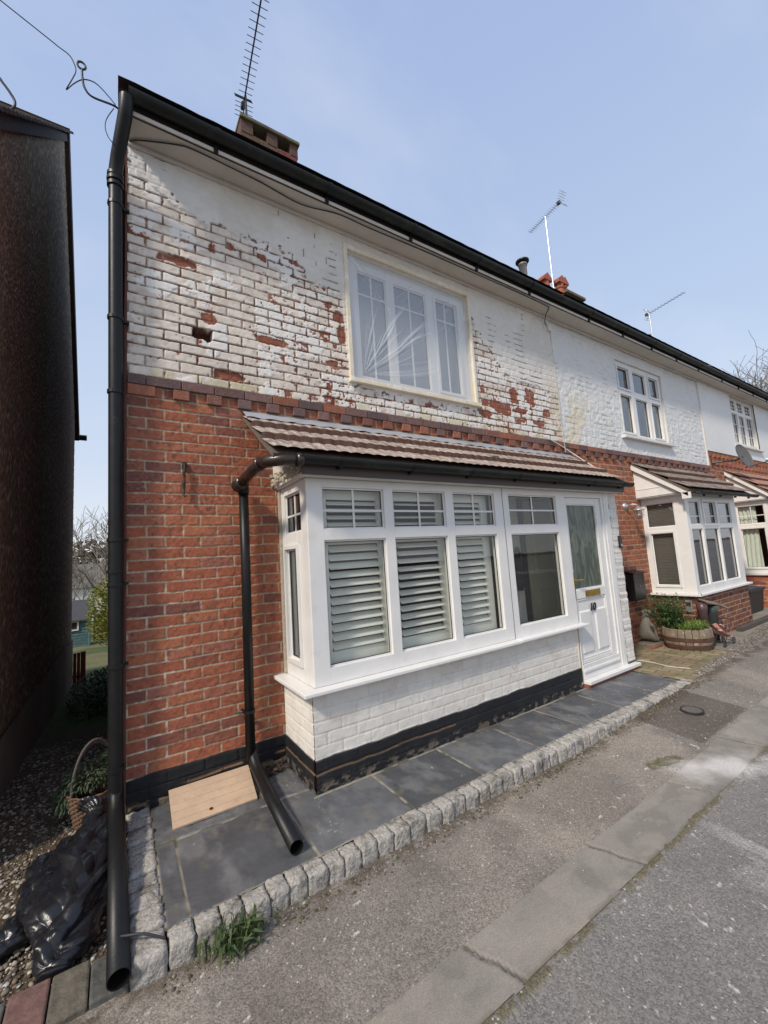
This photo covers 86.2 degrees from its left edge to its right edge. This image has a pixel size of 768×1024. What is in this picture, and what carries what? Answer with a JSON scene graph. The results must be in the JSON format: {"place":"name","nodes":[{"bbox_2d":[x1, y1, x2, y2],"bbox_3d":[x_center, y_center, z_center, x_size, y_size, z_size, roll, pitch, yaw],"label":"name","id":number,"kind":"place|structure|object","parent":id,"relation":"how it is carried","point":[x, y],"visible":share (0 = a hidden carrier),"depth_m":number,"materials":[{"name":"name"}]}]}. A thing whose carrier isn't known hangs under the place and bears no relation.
{"place":"outdoors","nodes":[
{"label":"outdoors","id":0,"kind":"place"},
{"bbox_2d":[0,620,676,1003],"bbox_3d":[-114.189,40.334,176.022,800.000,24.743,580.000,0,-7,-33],"label":"ground","id":1,"kind":"structure","parent":0,"point":[62,728],"depth_m":3.44,"materials":[{"name":"brown soil"}]},
{"bbox_2d":[0,100,86,798],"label":"pebbledash house","id":2,"kind":"structure","parent":1,"relation":"on","point":[40,435],"depth_m":4.39,"materials":[{"name":"pebble dash render"},{"name":"roof tile"},{"name":"black plastic"}]},
{"bbox_2d":[0,77,16,109],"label":"wire bracket","id":3,"kind":"object","parent":2,"relation":"attached to","point":[13,107],"visible":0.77,"depth_m":3.08,"materials":[{"name":"metal"}]},
{"bbox_2d":[0,732,107,1023],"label":"gravel","id":4,"kind":"structure","parent":1,"relation":"on","point":[13,968],"depth_m":2.63,"materials":[{"name":"grey gravel"}]},
{"bbox_2d":[0,835,73,963],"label":"bin bag","id":5,"kind":"object","parent":4,"relation":"on","point":[33,887],"visible":0.46,"depth_m":1.95,"materials":[{"name":"plastic"}]},
{"bbox_2d":[22,795,107,984],"bbox_3d":[-1.519,1.786,2.069,0.335,0.279,0.954,-1,-7,-20],"label":"bin bag","id":6,"kind":"object","parent":4,"relation":"on","point":[61,924],"visible":0.84,"depth_m":1.84,"materials":[{"name":"plastic"}]},
{"bbox_2d":[0,955,129,1023],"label":"edging pavers","id":7,"kind":"object","parent":1,"relation":"on","point":[67,992],"visible":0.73,"depth_m":1.53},
{"bbox_2d":[72,651,85,683],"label":"garden gate","id":8,"kind":"structure","parent":1,"relation":"on","point":[81,669],"depth_m":8.11,"materials":[{"name":"red paint"}]},
{"bbox_2d":[71,599,93,646],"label":"garden shed","id":9,"kind":"structure","parent":1,"relation":"on","point":[80,634],"depth_m":18.36,"materials":[{"name":"teal paint"}]},
{"bbox_2d":[72,621,78,630],"bbox_3d":[-13.774,5.051,18.135,0.450,0.420,0.040,0,-7,-33],"label":"window","id":10,"kind":"structure","parent":9,"relation":"in","point":[75,625],"depth_m":18.18,"materials":[{"name":"paint"}]},
{"bbox_2d":[65,667,107,719],"bbox_3d":[-4.268,2.722,6.197,0.881,0.476,2.670,0,-7,-33],"label":"bush","id":11,"kind":"object","parent":1,"relation":"on","point":[95,679],"visible":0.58,"depth_m":6.08,"materials":[{"name":"green plant"}]},
{"bbox_2d":[66,738,107,829],"bbox_3d":[-1.923,1.773,2.731,0.304,0.508,0.305,0,-7,-33],"label":"wicker basket","id":12,"kind":"object","parent":1,"relation":"on","point":[76,818],"visible":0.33,"depth_m":2.64,"materials":[{"name":"brown wicker"}]},
{"bbox_2d":[50,750,107,818],"bbox_3d":[-1.981,1.804,2.747,0.412,0.379,0.348,0,-7,-33],"label":"trailing plant","id":13,"kind":"object","parent":12,"relation":"in","point":[81,789],"visible":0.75,"depth_m":2.68,"materials":[{"name":"green plant"}]},
{"bbox_2d":[72,557,104,599],"bbox_3d":[-22.172,5.850,29.304,3.693,6.136,5.210,-7,-7,25],"label":"bare tree","id":14,"kind":"object","parent":1,"relation":"on","point":[80,575],"visible":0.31,"depth_m":29.87,"materials":[{"name":"brown plant"}]},
{"bbox_2d":[72,563,106,620],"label":"house","id":15,"kind":"structure","parent":1,"relation":"on","point":[80,593],"depth_m":41.40,"materials":[{"name":"grey tile"}]},
{"bbox_2d":[73,506,107,633],"bbox_3d":[-17.144,3.108,25.413,9.634,8.801,9.335,0,-7,-33],"label":"bare tree","id":16,"kind":"object","parent":1,"relation":"on","point":[103,570],"visible":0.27,"depth_m":24.05,"materials":[{"name":"brown plant"}]},
{"bbox_2d":[73,536,107,563],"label":"distant woodland","id":17,"kind":"object","parent":1,"relation":"on","point":[90,553],"visible":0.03,"depth_m":88.98,"materials":[{"name":"brown plant"}]},
{"bbox_2d":[85,578,107,646],"bbox_3d":[-8.813,3.340,13.479,1.711,2.530,1.611,0,-7,-33],"label":"evergreen bush","id":18,"kind":"object","parent":1,"relation":"on","point":[100,622],"visible":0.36,"depth_m":13.04,"materials":[{"name":"green plant"}]},
{"bbox_2d":[93,612,107,641],"bbox_3d":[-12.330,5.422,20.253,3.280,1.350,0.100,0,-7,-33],"label":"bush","id":19,"kind":"object","parent":1,"relation":"on","point":[99,630],"visible":0.14,"depth_m":19.45,"materials":[{"name":"green plant"}]},
{"bbox_2d":[106,75,640,991],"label":"terraced house","id":20,"kind":"structure","parent":1,"relation":"on","point":[312,583],"depth_m":3.22,"materials":[{"name":"brick"}]},
{"bbox_2d":[76,60,117,108],"bbox_3d":[-1.895,-2.847,2.744,0.264,0.236,0.036,1,-8,-40],"label":"wire bracket","id":21,"kind":"object","parent":20,"relation":"attached to","point":[82,78],"visible":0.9,"depth_m":2.69,"materials":[{"name":"metal"}]},
{"bbox_2d":[0,0,115,104],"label":"cable","id":22,"kind":"object","parent":21,"relation":"attached to","point":[67,87],"visible":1,"depth_m":2.61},
{"bbox_2d":[105,108,113,144],"bbox_3d":[-1.858,-2.631,2.838,0.041,0.272,0.140,-5,-6,9],"label":"cable","id":23,"kind":"object","parent":20,"relation":"attached to","point":[105,124],"visible":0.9,"depth_m":2.77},
{"bbox_2d":[182,462,186,496],"bbox_3d":[-1.421,-0.232,2.920,0.035,0.260,0.064,0,-7,-33],"label":"wall hook","id":24,"kind":"object","parent":20,"relation":"attached to","point":[184,466],"depth_m":2.92,"materials":[{"name":"metal"}]},
{"bbox_2d":[234,0,268,116],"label":"tv aerial","id":25,"kind":"object","parent":20,"relation":"attached to","point":[243,105],"visible":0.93,"depth_m":4.45,"materials":[{"name":"metal"}]},
{"bbox_2d":[129,139,548,325],"bbox_3d":[0.253,-2.636,4.265,4.956,0.170,0.201,0,-7,-33],"label":"cable","id":26,"kind":"object","parent":20,"relation":"attached to","point":[132,140],"visible":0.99,"depth_m":3.66,"materials":[{"name":"plastic"}]},
{"bbox_2d":[342,242,481,407],"bbox_3d":[0.288,-1.885,4.419,1.700,1.410,0.285,0,-7,-33],"label":"window","id":27,"kind":"structure","parent":20,"relation":"in","point":[409,331],"depth_m":4.47,"materials":[{"name":"white plastic"}]},
{"bbox_2d":[270,456,623,795],"bbox_3d":[0.958,0.603,4.153,4.145,2.660,0.972,0,-7,-33],"label":"bay window","id":28,"kind":"structure","parent":20,"relation":"in","point":[367,705],"depth_m":3.25,"materials":[{"name":"brick"}]},
{"bbox_2d":[514,547,523,590],"bbox_3d":[1.539,0.642,4.676,0.120,0.500,0.058,0,-7,-33],"label":"coat","id":29,"kind":"object","parent":20,"relation":"hanging from","point":[519,572],"visible":1,"depth_m":4.65,"materials":[{"name":"fabric"}]},
{"bbox_2d":[546,325,551,331],"bbox_3d":[2.277,-2.535,5.666,0.070,0.080,0.042,0,-7,-33],"label":"junction box","id":30,"kind":"object","parent":20,"relation":"attached to","point":[549,328],"visible":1,"depth_m":5.64,"materials":[{"name":"white plastic"}]},
{"bbox_2d":[550,332,565,451],"bbox_3d":[2.371,-1.641,5.599,0.029,1.721,0.059,-5,-6,13],"label":"cable","id":31,"kind":"object","parent":20,"relation":"attached to","point":[558,396],"visible":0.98,"depth_m":5.60,"materials":[{"name":"white plastic"}]},
{"bbox_2d":[543,436,592,465],"bbox_3d":[2.441,-0.728,5.347,0.718,0.554,0.218,-4,-6,5],"label":"cable","id":32,"kind":"object","parent":20,"relation":"attached to","point":[567,449],"visible":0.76,"depth_m":5.39,"materials":[{"name":"white plastic"}]},
{"bbox_2d":[563,491,640,688],"bbox_3d":[2.450,0.830,4.666,1.040,2.128,0.175,0,-7,-33],"label":"front door","id":33,"kind":"structure","parent":20,"relation":"in","point":[602,645],"depth_m":4.64,"materials":[{"name":"white plastic"}]},
{"bbox_2d":[618,536,622,547],"bbox_3d":[2.855,0.359,4.951,0.055,0.150,0.027,0,-7,-33],"label":"doorbell","id":34,"kind":"object","parent":20,"relation":"attached to","point":[620,541],"visible":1,"depth_m":4.94,"materials":[{"name":"plastic"}]},
{"bbox_2d":[127,694,651,970],"bbox_3d":[0.802,1.899,3.386,4.950,0.146,1.160,0,-7,-33],"label":"kerb bedding","id":35,"kind":"object","parent":1,"relation":"on","point":[195,948],"visible":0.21,"depth_m":1.90,"materials":[{"name":"grey concrete"}]},
{"bbox_2d":[126,678,695,991],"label":"granite kerb","id":36,"kind":"structure","parent":35,"relation":"on","point":[150,958],"depth_m":2.08,"materials":[{"name":"grey stone"}]},
{"bbox_2d":[104,932,165,943],"bbox_3d":[-1.022,1.724,1.654,0.279,0.085,0.057,-5,-6,8],"label":"strap","id":37,"kind":"object","parent":36,"relation":"on","point":[144,934],"visible":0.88,"depth_m":1.64,"materials":[{"name":"black plastic"}]},
{"bbox_2d":[515,257,759,643],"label":"terraced house","id":38,"kind":"structure","parent":1,"relation":"on","point":[617,416],"depth_m":6.37,"materials":[{"name":"paint"}]},
{"bbox_2d":[529,190,566,287],"bbox_3d":[3.208,-5.021,7.922,0.182,1.814,0.852,-1,-7,-25],"label":"tv aerial","id":39,"kind":"object","parent":38,"relation":"attached to","point":[558,202],"visible":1,"depth_m":7.90,"materials":[{"name":"metal"}]},
{"bbox_2d":[623,503,644,519],"bbox_3d":[3.753,-0.013,6.146,0.155,0.281,0.261,2,-9,-44],"label":"wall lamp","id":40,"kind":"object","parent":38,"relation":"attached to","point":[638,509],"visible":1,"depth_m":6.10,"materials":[{"name":"silver glass"}]},
{"bbox_2d":[624,570,646,600],"bbox_3d":[3.671,1.064,5.981,0.320,0.425,0.145,0,-7,-33],"label":"letter box","id":41,"kind":"object","parent":38,"relation":"attached to","point":[635,585],"visible":0.87,"depth_m":5.91,"materials":[{"name":"black metal"}]},
{"bbox_2d":[614,360,675,447],"bbox_3d":[4.304,-1.792,7.121,1.700,1.325,0.500,0,-7,-33],"label":"window","id":42,"kind":"structure","parent":38,"relation":"in","point":[629,399],"depth_m":7.11,"materials":[{"name":"white plastic"}]},
{"bbox_2d":[685,600,692,612],"bbox_3d":[4.403,1.361,5.922,0.031,0.170,0.080,0,-7,-33],"label":"meter box","id":43,"kind":"object","parent":38,"relation":"attached to","point":[689,603],"visible":0.85,"depth_m":5.91,"materials":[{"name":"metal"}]},
{"bbox_2d":[640,493,752,636],"bbox_3d":[5.132,0.858,6.650,2.100,2.230,0.660,0,-7,-33],"label":"bay window","id":44,"kind":"structure","parent":38,"relation":"in","point":[720,578],"depth_m":6.31,"materials":[{"name":"brick"}]},
{"bbox_2d":[649,334,767,607],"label":"terraced house","id":45,"kind":"structure","parent":1,"relation":"on","point":[731,407],"depth_m":8.66,"materials":[{"name":"paint"}]},
{"bbox_2d":[643,292,685,335],"bbox_3d":[6.640,-4.598,9.656,0.208,0.902,0.942,-1,-7,-21],"label":"tv aerial","id":46,"kind":"object","parent":45,"relation":"attached to","point":[647,314],"visible":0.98,"depth_m":9.98,"materials":[{"name":"metal"}]},
{"bbox_2d":[711,444,767,467],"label":"satellite dish","id":47,"kind":"object","parent":45,"relation":"attached to","point":[744,455],"visible":1,"depth_m":8.25,"materials":[{"name":"grey metal"}]},
{"bbox_2d":[729,396,764,452],"bbox_3d":[8.445,-2.050,9.660,1.710,1.225,0.210,0,-7,-33],"label":"window","id":48,"kind":"structure","parent":45,"relation":"in","point":[739,417],"depth_m":9.75,"materials":[{"name":"white plastic"}]},
{"bbox_2d":[734,499,767,607],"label":"bay window","id":49,"kind":"structure","parent":45,"relation":"in","point":[756,572],"depth_m":8.32,"materials":[{"name":"brick"}]},
{"bbox_2d":[652,607,767,651],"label":"concrete forecourt","id":50,"kind":"structure","parent":1,"relation":"on","point":[737,635],"depth_m":6.01,"materials":[{"name":"grey concrete"}]},
{"bbox_2d":[695,602,708,624],"bbox_3d":[4.415,1.538,5.657,0.130,0.560,0.130,0,-7,-33],"label":"plant pot","id":51,"kind":"object","parent":50,"relation":"on","point":[702,609],"visible":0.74,"depth_m":5.63,"materials":[{"name":"purple ceramic"}]},
{"bbox_2d":[707,605,720,641],"bbox_3d":[4.626,1.567,5.772,0.162,0.500,0.162,0,-7,-33],"label":"plant pot","id":52,"kind":"object","parent":50,"relation":"on","point":[712,614],"visible":0.59,"depth_m":5.72,"materials":[{"name":"green ceramic"}]},
{"bbox_2d":[698,599,728,608],"bbox_3d":[4.648,1.310,5.819,0.645,0.194,0.174,0,-7,-29],"label":"driftwood plank","id":53,"kind":"object","parent":52,"relation":"on","point":[711,602],"visible":1,"depth_m":5.74,"materials":[{"name":"brown wood"}]},
{"bbox_2d":[711,618,735,647],"bbox_3d":[4.611,1.638,5.583,0.407,0.333,0.150,0,-7,-33],"label":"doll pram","id":54,"kind":"object","parent":50,"relation":"on","point":[721,630],"visible":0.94,"depth_m":5.55,"materials":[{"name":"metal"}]},
{"bbox_2d":[694,623,767,674],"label":"gravel","id":55,"kind":"structure","parent":50,"relation":"on","point":[735,649],"depth_m":5.25,"materials":[{"name":"grey gravel"}]},
{"bbox_2d":[736,615,767,631],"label":"edging stone","id":56,"kind":"object","parent":50,"relation":"on","point":[752,624],"visible":1,"depth_m":6.49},
{"bbox_2d":[748,586,764,613],"bbox_3d":[6.871,1.645,7.805,0.820,0.490,0.420,0,-7,-33],"label":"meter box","id":57,"kind":"object","parent":50,"relation":"on","point":[756,594],"visible":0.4,"depth_m":7.67,"materials":[{"name":"grey plastic"}]},
{"bbox_2d":[721,330,767,416],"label":"bare tree","id":58,"kind":"object","parent":1,"relation":"on","point":[760,385],"visible":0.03,"depth_m":18.67,"materials":[{"name":"brown plant"}]},
{"bbox_2d":[0,0,767,563],"label":"sky","id":59,"kind":"structure","parent":0,"point":[468,120],"materials":[{"name":"blue"}]},
{"bbox_2d":[150,671,677,930],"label":"slate paving","id":60,"kind":"structure","parent":0,"point":[213,861],"depth_m":2.49,"materials":[{"name":"grey stone"}]},
{"bbox_2d":[169,765,257,830],"bbox_3d":[-1.084,1.808,2.626,0.513,0.077,0.345,0,-7,-33],"label":"timber board","id":61,"kind":"object","parent":60,"relation":"on","point":[199,800],"visible":1,"depth_m":2.60,"materials":[{"name":"brown wood"}]},
{"bbox_2d":[159,758,281,806],"bbox_3d":[-1.100,1.855,2.837,0.800,0.040,0.030,0,-7,-33],"label":"soil strip","id":62,"kind":"object","parent":60,"relation":"on","point":[163,801],"visible":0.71,"depth_m":2.92,"materials":[{"name":"brown soil"}]},
{"bbox_2d":[264,759,288,776],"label":"leaf litter","id":63,"kind":"object","parent":60,"relation":"on","point":[277,768],"visible":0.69,"depth_m":2.94,"materials":[{"name":"brown plant"}]},
{"bbox_2d":[66,639,767,1023],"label":"road","id":64,"kind":"structure","parent":0,"point":[674,931],"depth_m":1.77,"materials":[{"name":"grey asphalt"}]},
{"bbox_2d":[197,900,285,969],"bbox_3d":[-0.588,1.745,1.711,0.286,0.122,0.250,-4,-6,7],"label":"weed","id":65,"kind":"object","parent":64,"relation":"on","point":[237,935],"visible":1,"depth_m":1.69,"materials":[{"name":"green plant"}]},
{"bbox_2d":[162,678,710,1000],"bbox_3d":[1.260,1.772,2.906,5.001,0.102,0.108,0,-7,-33],"label":"road grit","id":66,"kind":"object","parent":64,"relation":"on","point":[396,857],"visible":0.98,"depth_m":2.16,"materials":[{"name":"stone"}]},
{"bbox_2d":[366,696,767,1023],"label":"channel blocks","id":67,"kind":"structure","parent":64,"relation":"on","point":[539,926],"depth_m":1.82,"materials":[{"name":"concrete"}]},
{"bbox_2d":[680,706,704,714],"bbox_3d":[2.699,1.736,3.595,0.178,0.012,0.178,0,-7,-33],"label":"manhole cover","id":68,"kind":"object","parent":64,"relation":"on","point":[692,710],"visible":1,"depth_m":3.58,"materials":[{"name":"metal"}]},
{"bbox_2d":[633,640,739,681],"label":"block paving","id":69,"kind":"structure","parent":0,"point":[664,654],"depth_m":4.97,"materials":[{"name":"beige brick"}]},
{"bbox_2d":[637,610,661,646],"bbox_3d":[3.724,1.636,5.802,0.240,0.506,0.244,0,-7,-33],"label":"stone statue","id":70,"kind":"object","parent":69,"relation":"on","point":[645,629],"visible":0.96,"depth_m":5.76,"materials":[{"name":"grey stone"}]},
{"bbox_2d":[646,644,662,648],"bbox_3d":[3.736,1.850,5.663,0.250,0.026,0.110,0,-7,-33],"label":"clay tile","id":71,"kind":"object","parent":69,"relation":"on","point":[654,647],"visible":0.8,"depth_m":5.61,"materials":[{"name":"orange ceramic"}]},
{"bbox_2d":[636,660,689,668],"bbox_3d":[3.212,1.806,4.886,0.696,0.014,0.192,-8,-7,35],"label":"hose","id":72,"kind":"object","parent":69,"relation":"on","point":[663,665],"visible":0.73,"depth_m":4.79,"materials":[{"name":"beige plastic"}]},
{"bbox_2d":[661,626,714,651],"bbox_3d":[4.104,1.687,5.547,0.581,0.281,0.581,0,-7,-33],"label":"barrel planter","id":73,"kind":"object","parent":69,"relation":"on","point":[693,640],"visible":0.86,"depth_m":5.33,"materials":[{"name":"brown wood"}]},
{"bbox_2d":[632,593,701,629],"bbox_3d":[3.878,1.383,5.730,1.151,0.487,0.862,0,-7,-33],"label":"rosemary bush","id":74,"kind":"object","parent":73,"relation":"in","point":[669,614],"visible":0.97,"depth_m":5.66,"materials":[{"name":"green plant"}]},
{"bbox_2d":[674,618,708,631],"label":"bulb leaves","id":75,"kind":"object","parent":73,"relation":"on","point":[698,624],"visible":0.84,"depth_m":5.50,"materials":[{"name":"green plant"}]}
]}

